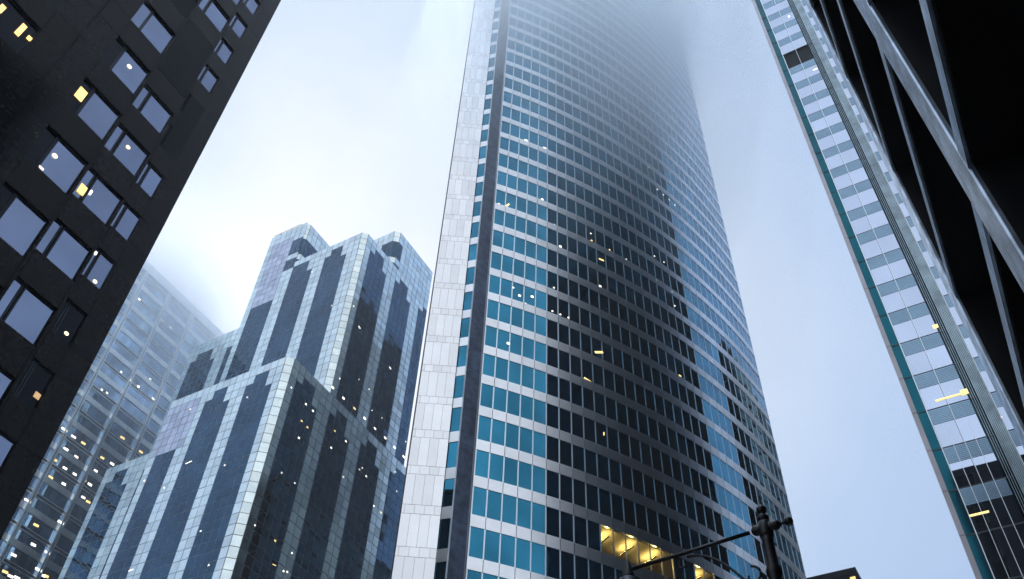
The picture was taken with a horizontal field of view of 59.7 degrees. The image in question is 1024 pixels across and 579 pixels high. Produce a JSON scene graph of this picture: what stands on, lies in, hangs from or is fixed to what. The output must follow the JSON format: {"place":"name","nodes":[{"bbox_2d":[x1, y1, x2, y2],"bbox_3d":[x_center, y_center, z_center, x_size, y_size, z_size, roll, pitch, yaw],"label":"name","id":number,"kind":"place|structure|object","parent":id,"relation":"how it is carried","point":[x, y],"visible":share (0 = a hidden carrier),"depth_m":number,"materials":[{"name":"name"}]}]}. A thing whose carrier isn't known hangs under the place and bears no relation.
{"place":"outdoors","nodes":[
{"label":"outdoors","id":0,"kind":"place"},
{"bbox_2d":[0,260,223,578],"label":"gridded tower","id":1,"kind":"structure","parent":0,"point":[161,327],"depth_m":217.10,"materials":[{"name":"glass"}]},
{"bbox_2d":[0,0,280,539],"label":"granite building","id":2,"kind":"structure","parent":0,"point":[111,111],"depth_m":41.33,"materials":[{"name":"black stone"}]},
{"bbox_2d":[0,369,14,402],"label":"window","id":3,"kind":"structure","parent":2,"relation":"in","point":[6,380],"depth_m":35.01,"materials":[{"name":"blue glass"}]},
{"bbox_2d":[0,432,15,470],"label":"window","id":4,"kind":"structure","parent":2,"relation":"in","point":[6,444],"depth_m":38.36,"materials":[{"name":"blue glass"}]},
{"bbox_2d":[0,182,16,215],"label":"window","id":5,"kind":"structure","parent":2,"relation":"in","point":[7,194],"depth_m":33.93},
{"bbox_2d":[0,277,24,318],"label":"window","id":6,"kind":"structure","parent":2,"relation":"in","point":[13,291],"depth_m":36.61,"materials":[{"name":"blue glass"}]},
{"bbox_2d":[0,0,39,55],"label":"window","id":7,"kind":"structure","parent":2,"relation":"in","point":[12,17],"depth_m":37.32,"materials":[{"name":"glass"}]},
{"bbox_2d":[11,358,34,394],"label":"window","id":8,"kind":"structure","parent":2,"relation":"in","point":[31,363],"depth_m":40.35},
{"bbox_2d":[0,194,47,256],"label":"window","id":9,"kind":"structure","parent":2,"relation":"in","point":[21,224],"depth_m":34.10,"materials":[{"name":"blue glass"}]},
{"bbox_2d":[2,286,55,344],"bbox_3d":[-20.164,1.155,37.152,0.280,2.200,1.640,-21,-52,20],"label":"window","id":10,"kind":"structure","parent":2,"relation":"in","point":[29,314],"depth_m":37.12,"materials":[{"name":"blue glass"}]},
{"bbox_2d":[15,362,52,408],"bbox_3d":[-21.884,4.465,40.765,0.280,2.200,1.060,-21,-52,20],"label":"window","id":11,"kind":"structure","parent":2,"relation":"in","point":[38,378],"depth_m":40.76,"materials":[{"name":"glass"}]},
{"bbox_2d":[25,127,58,165],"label":"window","id":12,"kind":"structure","parent":2,"relation":"in","point":[48,138],"depth_m":36.41,"materials":[{"name":"glass"}]},
{"bbox_2d":[36,219,62,254],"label":"window","id":13,"kind":"structure","parent":2,"relation":"in","point":[56,226],"depth_m":39.48,"materials":[{"name":"blue glass"}]},
{"bbox_2d":[47,0,67,12],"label":"window","id":14,"kind":"structure","parent":2,"relation":"in","point":[57,4],"depth_m":40.06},
{"bbox_2d":[49,300,69,331],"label":"window","id":15,"kind":"structure","parent":2,"relation":"in","point":[67,302],"depth_m":43.33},
{"bbox_2d":[37,137,86,193],"bbox_3d":[-18.750,-5.052,37.030,0.280,2.280,1.590,-21,-52,20],"label":"window","id":16,"kind":"structure","parent":2,"relation":"in","point":[64,170],"depth_m":37.05,"materials":[{"name":"blue glass"}]},
{"bbox_2d":[44,227,90,279],"bbox_3d":[-20.036,-1.529,40.115,0.280,2.200,1.640,-21,-52,20],"label":"window","id":17,"kind":"structure","parent":2,"relation":"in","point":[67,252],"depth_m":40.10,"materials":[{"name":"blue glass"}]},
{"bbox_2d":[53,303,85,345],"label":"window","id":18,"kind":"structure","parent":2,"relation":"in","point":[72,319],"depth_m":43.73,"materials":[{"name":"glass"}]},
{"bbox_2d":[65,79,94,113],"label":"window","id":19,"kind":"structure","parent":2,"relation":"in","point":[73,102],"depth_m":39.25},
{"bbox_2d":[73,168,96,199],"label":"window","id":20,"kind":"structure","parent":2,"relation":"in","point":[90,175],"depth_m":42.68,"materials":[{"name":"blue glass"}]},
{"bbox_2d":[82,248,99,275],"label":"window","id":21,"kind":"structure","parent":2,"relation":"in","point":[94,256],"depth_m":46.25,"materials":[{"name":"blue glass"}]},
{"bbox_2d":[77,89,119,139],"bbox_3d":[-18.622,-7.736,39.993,0.280,2.280,1.590,-21,-52,20],"label":"window","id":22,"kind":"structure","parent":2,"relation":"in","point":[96,112],"depth_m":40.01,"materials":[{"name":"blue glass"}]},
{"bbox_2d":[85,251,114,289],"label":"window","id":23,"kind":"structure","parent":2,"relation":"in","point":[102,266],"depth_m":46.70,"materials":[{"name":"blue glass"}]},
{"bbox_2d":[80,176,121,224],"bbox_3d":[-19.908,-4.213,43.078,0.280,2.200,1.640,-21,-52,20],"label":"window","id":24,"kind":"structure","parent":2,"relation":"in","point":[103,201],"depth_m":43.08,"materials":[{"name":"blue glass"}]},
{"bbox_2d":[101,37,126,68],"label":"window","id":25,"kind":"structure","parent":2,"relation":"in","point":[117,47],"depth_m":42.36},
{"bbox_2d":[105,124,125,151],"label":"window","id":26,"kind":"structure","parent":2,"relation":"in","point":[119,131],"depth_m":45.42,"materials":[{"name":"blue glass"}]},
{"bbox_2d":[111,202,126,227],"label":"window","id":27,"kind":"structure","parent":2,"relation":"in","point":[124,205],"depth_m":49.28,"materials":[{"name":"blue glass"}]},
{"bbox_2d":[114,206,140,240],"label":"window","id":28,"kind":"structure","parent":2,"relation":"in","point":[128,220],"depth_m":49.65,"materials":[{"name":"blue glass"}]},
{"bbox_2d":[111,48,148,94],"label":"window","id":29,"kind":"structure","parent":2,"relation":"in","point":[133,78],"depth_m":42.98,"materials":[{"name":"blue glass"}]},
{"bbox_2d":[111,131,148,176],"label":"window","id":30,"kind":"structure","parent":2,"relation":"in","point":[133,158],"depth_m":46.04,"materials":[{"name":"blue glass"}]},
{"bbox_2d":[132,85,150,110],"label":"window","id":31,"kind":"structure","parent":2,"relation":"in","point":[145,92],"depth_m":48.40,"materials":[{"name":"blue glass"}]},
{"bbox_2d":[130,2,153,28],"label":"window","id":32,"kind":"structure","parent":2,"relation":"in","point":[145,11],"depth_m":45.34,"materials":[{"name":"blue glass"}]},
{"bbox_2d":[136,162,150,184],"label":"window","id":33,"kind":"structure","parent":2,"relation":"in","point":[147,166],"depth_m":52.25,"materials":[{"name":"blue glass"}]},
{"bbox_2d":[139,165,162,197],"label":"window","id":34,"kind":"structure","parent":2,"relation":"in","point":[152,179],"depth_m":52.61,"materials":[{"name":"blue glass"}]},
{"bbox_2d":[139,92,171,133],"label":"window","id":35,"kind":"structure","parent":2,"relation":"in","point":[152,109],"depth_m":49.02,"materials":[{"name":"blue glass"}]},
{"bbox_2d":[140,12,173,54],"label":"window","id":36,"kind":"structure","parent":2,"relation":"in","point":[154,29],"depth_m":45.96,"materials":[{"name":"blue glass"}]},
{"bbox_2d":[197,65,207,80],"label":"window","id":37,"kind":"structure","parent":2,"relation":"in","point":[204,69],"depth_m":61.14,"materials":[{"name":"blue glass"}]},
{"bbox_2d":[199,0,210,11],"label":"window","id":38,"kind":"structure","parent":2,"relation":"in","point":[204,3],"depth_m":57.03,"materials":[{"name":"blue glass"}]},
{"bbox_2d":[200,67,217,92],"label":"window","id":39,"kind":"structure","parent":2,"relation":"in","point":[209,79],"depth_m":61.55,"materials":[{"name":"blue glass"}]},
{"bbox_2d":[204,0,228,32],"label":"window","id":40,"kind":"structure","parent":2,"relation":"in","point":[213,11],"depth_m":57.93,"materials":[{"name":"blue glass"}]},
{"bbox_2d":[214,38,222,51],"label":"window","id":41,"kind":"structure","parent":2,"relation":"in","point":[220,42],"depth_m":64.14,"materials":[{"name":"blue glass"}]},
{"bbox_2d":[216,41,232,63],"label":"window","id":42,"kind":"structure","parent":2,"relation":"in","point":[224,51],"depth_m":64.52,"materials":[{"name":"blue glass"}]},
{"bbox_2d":[231,16,246,38],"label":"window","id":43,"kind":"structure","parent":2,"relation":"in","point":[238,26],"depth_m":67.48,"materials":[{"name":"blue glass"}]},
{"bbox_2d":[245,0,259,14],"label":"window","id":44,"kind":"structure","parent":2,"relation":"in","point":[252,5],"depth_m":70.36,"materials":[{"name":"blue glass"}]},
{"bbox_2d":[58,222,432,578],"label":"stepped tower","id":45,"kind":"structure","parent":0,"point":[278,449],"depth_m":169.33,"materials":[{"name":"blue glass"}]},
{"bbox_2d":[146,0,974,578],"label":"sky","id":46,"kind":"structure","parent":0,"point":[341,120],"materials":[{"name":"white"}]},
{"bbox_2d":[804,0,1023,447],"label":"black steel building","id":47,"kind":"structure","parent":0,"point":[935,89],"depth_m":12.12,"materials":[{"name":"silver metal"}]},
{"label":"ground","id":48,"kind":"structure","parent":0,"visible":0},
{"bbox_2d":[390,0,806,578],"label":"curved tower","id":49,"kind":"structure","parent":48,"relation":"on","point":[590,402],"depth_m":108.98,"materials":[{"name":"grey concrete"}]},
{"bbox_2d":[434,0,500,578],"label":"side window","id":50,"kind":"structure","parent":49,"relation":"in","point":[440,567],"depth_m":94.91,"materials":[{"name":"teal glass"}]},
{"bbox_2d":[467,570,480,578],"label":"window","id":51,"kind":"structure","parent":49,"relation":"in","point":[471,574],"depth_m":76.42,"materials":[{"name":"teal glass"}]},
{"bbox_2d":[469,526,483,558],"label":"window","id":52,"kind":"structure","parent":49,"relation":"in","point":[476,534],"depth_m":78.74,"materials":[{"name":"teal glass"}]},
{"bbox_2d":[472,487,486,516],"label":"window","id":53,"kind":"structure","parent":49,"relation":"in","point":[479,495],"depth_m":81.91,"materials":[{"name":"teal glass"}]},
{"bbox_2d":[483,573,497,578],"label":"window","id":54,"kind":"structure","parent":49,"relation":"in","point":[485,576],"depth_m":76.86,"materials":[{"name":"teal glass"}]},
{"bbox_2d":[484,530,499,562],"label":"window","id":55,"kind":"structure","parent":49,"relation":"in","point":[491,552],"depth_m":79.07,"materials":[{"name":"teal glass"}]},
{"bbox_2d":[487,490,501,520],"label":"window","id":56,"kind":"structure","parent":49,"relation":"in","point":[494,498],"depth_m":82.22,"materials":[{"name":"teal glass"}]},
{"bbox_2d":[500,534,514,566],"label":"window","id":57,"kind":"structure","parent":49,"relation":"in","point":[507,552],"depth_m":79.44,"materials":[{"name":"teal glass"}]},
{"bbox_2d":[502,494,515,524],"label":"window","id":58,"kind":"structure","parent":49,"relation":"in","point":[509,502],"depth_m":82.56,"materials":[{"name":"teal glass"}]},
{"bbox_2d":[516,538,529,570],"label":"window","id":59,"kind":"structure","parent":49,"relation":"in","point":[522,546],"depth_m":79.81,"materials":[{"name":"teal glass"}]},
{"bbox_2d":[517,498,530,528],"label":"window","id":60,"kind":"structure","parent":49,"relation":"in","point":[524,507],"depth_m":82.94,"materials":[{"name":"teal glass"}]},
{"bbox_2d":[531,542,544,574],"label":"window","id":61,"kind":"structure","parent":49,"relation":"in","point":[537,550],"depth_m":80.18,"materials":[{"name":"teal glass"}]},
{"bbox_2d":[532,502,544,532],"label":"window","id":62,"kind":"structure","parent":49,"relation":"in","point":[538,511],"depth_m":83.35,"materials":[{"name":"teal glass"}]},
{"bbox_2d":[546,507,558,537],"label":"window","id":63,"kind":"structure","parent":49,"relation":"in","point":[552,515],"depth_m":83.74,"materials":[{"name":"black glass"}]},
{"bbox_2d":[546,546,559,578],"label":"window","id":64,"kind":"structure","parent":49,"relation":"in","point":[552,555],"depth_m":80.59,"materials":[{"name":"black glass"}]},
{"bbox_2d":[560,511,572,541],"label":"window","id":65,"kind":"structure","parent":49,"relation":"in","point":[566,519],"depth_m":84.21,"materials":[{"name":"black glass"}]},
{"bbox_2d":[561,551,573,578],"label":"window","id":66,"kind":"structure","parent":49,"relation":"in","point":[567,559],"depth_m":81.13,"materials":[{"name":"black glass"}]},
{"bbox_2d":[574,515,586,546],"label":"window","id":67,"kind":"structure","parent":49,"relation":"in","point":[580,529],"depth_m":84.62,"materials":[{"name":"black glass"}]},
{"bbox_2d":[575,555,587,578],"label":"window","id":68,"kind":"structure","parent":49,"relation":"in","point":[581,564],"depth_m":81.74,"materials":[{"name":"black glass"}]},
{"bbox_2d":[588,520,600,550],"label":"window","id":69,"kind":"structure","parent":49,"relation":"in","point":[593,528],"depth_m":85.05,"materials":[{"name":"black glass"}]},
{"bbox_2d":[589,560,601,578],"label":"window","id":70,"kind":"structure","parent":49,"relation":"in","point":[595,572],"depth_m":82.35,"materials":[{"name":"black glass"}]},
{"bbox_2d":[603,565,614,578],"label":"window","id":71,"kind":"structure","parent":49,"relation":"in","point":[608,572],"depth_m":83.01,"materials":[{"name":"black glass"}]},
{"bbox_2d":[616,569,622,578],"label":"window","id":72,"kind":"structure","parent":49,"relation":"in","point":[619,573],"depth_m":83.55,"materials":[{"name":"black glass"}]},
{"bbox_2d":[475,0,804,578],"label":"window panes","id":73,"kind":"structure","parent":49,"relation":"in","point":[513,403],"depth_m":115.04,"materials":[{"name":"teal glass"}]},
{"bbox_2d":[673,557,684,578],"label":"window","id":74,"kind":"structure","parent":49,"relation":"in","point":[679,573],"depth_m":88.64,"materials":[{"name":"black glass"}]},
{"bbox_2d":[684,560,694,578],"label":"window","id":75,"kind":"structure","parent":49,"relation":"in","point":[689,569],"depth_m":89.62,"materials":[{"name":"black glass"}]},
{"bbox_2d":[807,567,860,578],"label":"block","id":76,"kind":"structure","parent":48,"relation":"on","point":[851,573],"depth_m":155.18,"materials":[{"name":"grey stone"}]},
{"bbox_2d":[751,0,1023,578],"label":"slim glass tower","id":77,"kind":"structure","parent":48,"relation":"on","point":[973,446],"depth_m":72.53,"materials":[{"name":"metal"}]},
{"bbox_2d":[765,0,788,15],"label":"window","id":78,"kind":"structure","parent":77,"relation":"in","point":[784,4],"depth_m":115.38,"materials":[{"name":"glass"}]},
{"bbox_2d":[769,11,794,27],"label":"window","id":79,"kind":"structure","parent":77,"relation":"in","point":[778,21],"depth_m":112.82,"materials":[{"name":"glass"}]},
{"bbox_2d":[775,24,800,40],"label":"window","id":80,"kind":"structure","parent":77,"relation":"in","point":[793,29],"depth_m":110.26,"materials":[{"name":"glass"}]},
{"bbox_2d":[780,36,806,53],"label":"window","id":81,"kind":"structure","parent":77,"relation":"in","point":[800,42],"depth_m":107.68,"materials":[{"name":"glass"}]},
{"bbox_2d":[791,64,819,82],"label":"window","id":82,"kind":"structure","parent":77,"relation":"in","point":[801,75],"depth_m":102.55,"materials":[{"name":"glass"}]},
{"bbox_2d":[797,79,826,98],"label":"window","id":83,"kind":"structure","parent":77,"relation":"in","point":[820,85],"depth_m":99.98,"materials":[{"name":"glass"}]},
{"bbox_2d":[804,95,833,114],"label":"window","id":84,"kind":"structure","parent":77,"relation":"in","point":[827,101],"depth_m":97.40,"materials":[{"name":"glass"}]},
{"bbox_2d":[810,112,841,132],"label":"window","id":85,"kind":"structure","parent":77,"relation":"in","point":[832,119],"depth_m":94.82,"materials":[{"name":"glass"}]},
{"bbox_2d":[818,129,849,150],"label":"window","id":86,"kind":"structure","parent":77,"relation":"in","point":[842,136],"depth_m":92.26,"materials":[{"name":"glass"}]},
{"bbox_2d":[825,148,858,169],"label":"window","id":87,"kind":"structure","parent":77,"relation":"in","point":[850,155],"depth_m":89.68,"materials":[{"name":"glass"}]},
{"bbox_2d":[833,167,867,189],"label":"window","id":88,"kind":"structure","parent":77,"relation":"in","point":[859,175],"depth_m":87.12,"materials":[{"name":"glass"}]},
{"bbox_2d":[852,105,859,115],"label":"window","id":89,"kind":"structure","parent":77,"relation":"in","point":[854,107],"depth_m":93.75,"materials":[{"name":"glass"}]},
{"bbox_2d":[842,188,877,211],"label":"window","id":90,"kind":"structure","parent":77,"relation":"in","point":[868,196],"depth_m":84.54,"materials":[{"name":"glass"}]},
{"bbox_2d":[860,122,868,133],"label":"window","id":91,"kind":"structure","parent":77,"relation":"in","point":[863,125],"depth_m":91.15,"materials":[{"name":"glass"}]},
{"bbox_2d":[851,210,887,234],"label":"window","id":92,"kind":"structure","parent":77,"relation":"in","point":[877,219],"depth_m":81.98,"materials":[{"name":"glass"}]},
{"bbox_2d":[869,140,877,152],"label":"window","id":93,"kind":"structure","parent":77,"relation":"in","point":[872,144],"depth_m":88.62,"materials":[{"name":"glass"}]},
{"bbox_2d":[860,234,899,258],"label":"window","id":94,"kind":"structure","parent":77,"relation":"in","point":[888,243],"depth_m":79.40,"materials":[{"name":"glass"}]},
{"bbox_2d":[878,160,887,172],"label":"window","id":95,"kind":"structure","parent":77,"relation":"in","point":[881,162],"depth_m":86.04,"materials":[{"name":"glass"}]},
{"bbox_2d":[870,259,911,285],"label":"window","id":96,"kind":"structure","parent":77,"relation":"in","point":[900,268],"depth_m":76.82,"materials":[{"name":"glass"}]},
{"bbox_2d":[889,180,897,193],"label":"window","id":97,"kind":"structure","parent":77,"relation":"in","point":[891,183],"depth_m":83.49,"materials":[{"name":"glass"}]},
{"bbox_2d":[881,285,923,312],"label":"window","id":98,"kind":"structure","parent":77,"relation":"in","point":[893,302],"depth_m":74.26,"materials":[{"name":"glass"}]},
{"bbox_2d":[899,203,909,216],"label":"window","id":99,"kind":"structure","parent":77,"relation":"in","point":[905,212],"depth_m":80.87,"materials":[{"name":"glass"}]},
{"bbox_2d":[893,314,937,342],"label":"window","id":100,"kind":"structure","parent":77,"relation":"in","point":[905,331],"depth_m":71.69,"materials":[{"name":"glass"}]},
{"bbox_2d":[910,226,920,241],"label":"window","id":101,"kind":"structure","parent":77,"relation":"in","point":[914,230],"depth_m":78.36,"materials":[{"name":"glass"}]},
{"bbox_2d":[922,251,933,266],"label":"window","id":102,"kind":"structure","parent":77,"relation":"in","point":[926,255],"depth_m":75.76,"materials":[{"name":"glass"}]},
{"bbox_2d":[906,345,952,374],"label":"window","id":103,"kind":"structure","parent":77,"relation":"in","point":[939,357],"depth_m":69.12,"materials":[{"name":"glass"}]},
{"bbox_2d":[935,278,947,294],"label":"window","id":104,"kind":"structure","parent":77,"relation":"in","point":[938,280],"depth_m":73.20,"materials":[{"name":"glass"}]},
{"bbox_2d":[919,378,968,409],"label":"window","id":105,"kind":"structure","parent":77,"relation":"in","point":[930,394],"depth_m":66.60,"materials":[{"name":"glass"}]},
{"bbox_2d":[949,306,962,324],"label":"window","id":106,"kind":"structure","parent":77,"relation":"in","point":[952,309],"depth_m":70.61,"materials":[{"name":"glass"}]},
{"bbox_2d":[933,414,985,447],"bbox_3d":[32.078,10.133,63.981,2.946,2.032,0.004,-21,-52,20],"label":"window","id":107,"kind":"structure","parent":77,"relation":"in","point":[941,431],"depth_m":63.97,"materials":[{"name":"glass"}]},
{"bbox_2d":[964,337,977,357],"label":"window","id":108,"kind":"structure","parent":77,"relation":"in","point":[974,354],"depth_m":68.04,"materials":[{"name":"glass"}]},
{"bbox_2d":[949,453,1003,487],"bbox_3d":[31.966,12.461,61.410,2.946,2.032,0.004,-21,-52,20],"label":"window","id":109,"kind":"structure","parent":77,"relation":"in","point":[957,469],"depth_m":61.40,"materials":[{"name":"glass"}]},
{"bbox_2d":[980,370,994,391],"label":"window","id":110,"kind":"structure","parent":77,"relation":"in","point":[988,383],"depth_m":65.45,"materials":[{"name":"glass"}]},
{"bbox_2d":[966,495,1023,531],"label":"window","id":111,"kind":"structure","parent":77,"relation":"in","point":[979,523],"depth_m":58.80,"materials":[{"name":"glass"}]},
{"bbox_2d":[977,523,1023,578],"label":"window","id":112,"kind":"structure","parent":77,"relation":"in","point":[998,569],"depth_m":57.00,"materials":[{"name":"glass"}]},
{"bbox_2d":[998,406,1013,429],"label":"window","id":113,"kind":"structure","parent":77,"relation":"in","point":[1002,411],"depth_m":62.92,"materials":[{"name":"glass"}]},
{"bbox_2d":[1016,445,1023,461],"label":"window","id":114,"kind":"structure","parent":77,"relation":"in","point":[1020,449],"depth_m":60.77,"materials":[{"name":"glass"}]},
{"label":"pavement","id":115,"kind":"structure","parent":0,"visible":0},
{"bbox_2d":[619,486,792,578],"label":"street lamp","id":116,"kind":"object","parent":115,"relation":"on","point":[764,528],"visible":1,"depth_m":6.42,"materials":[{"name":"black metal"}]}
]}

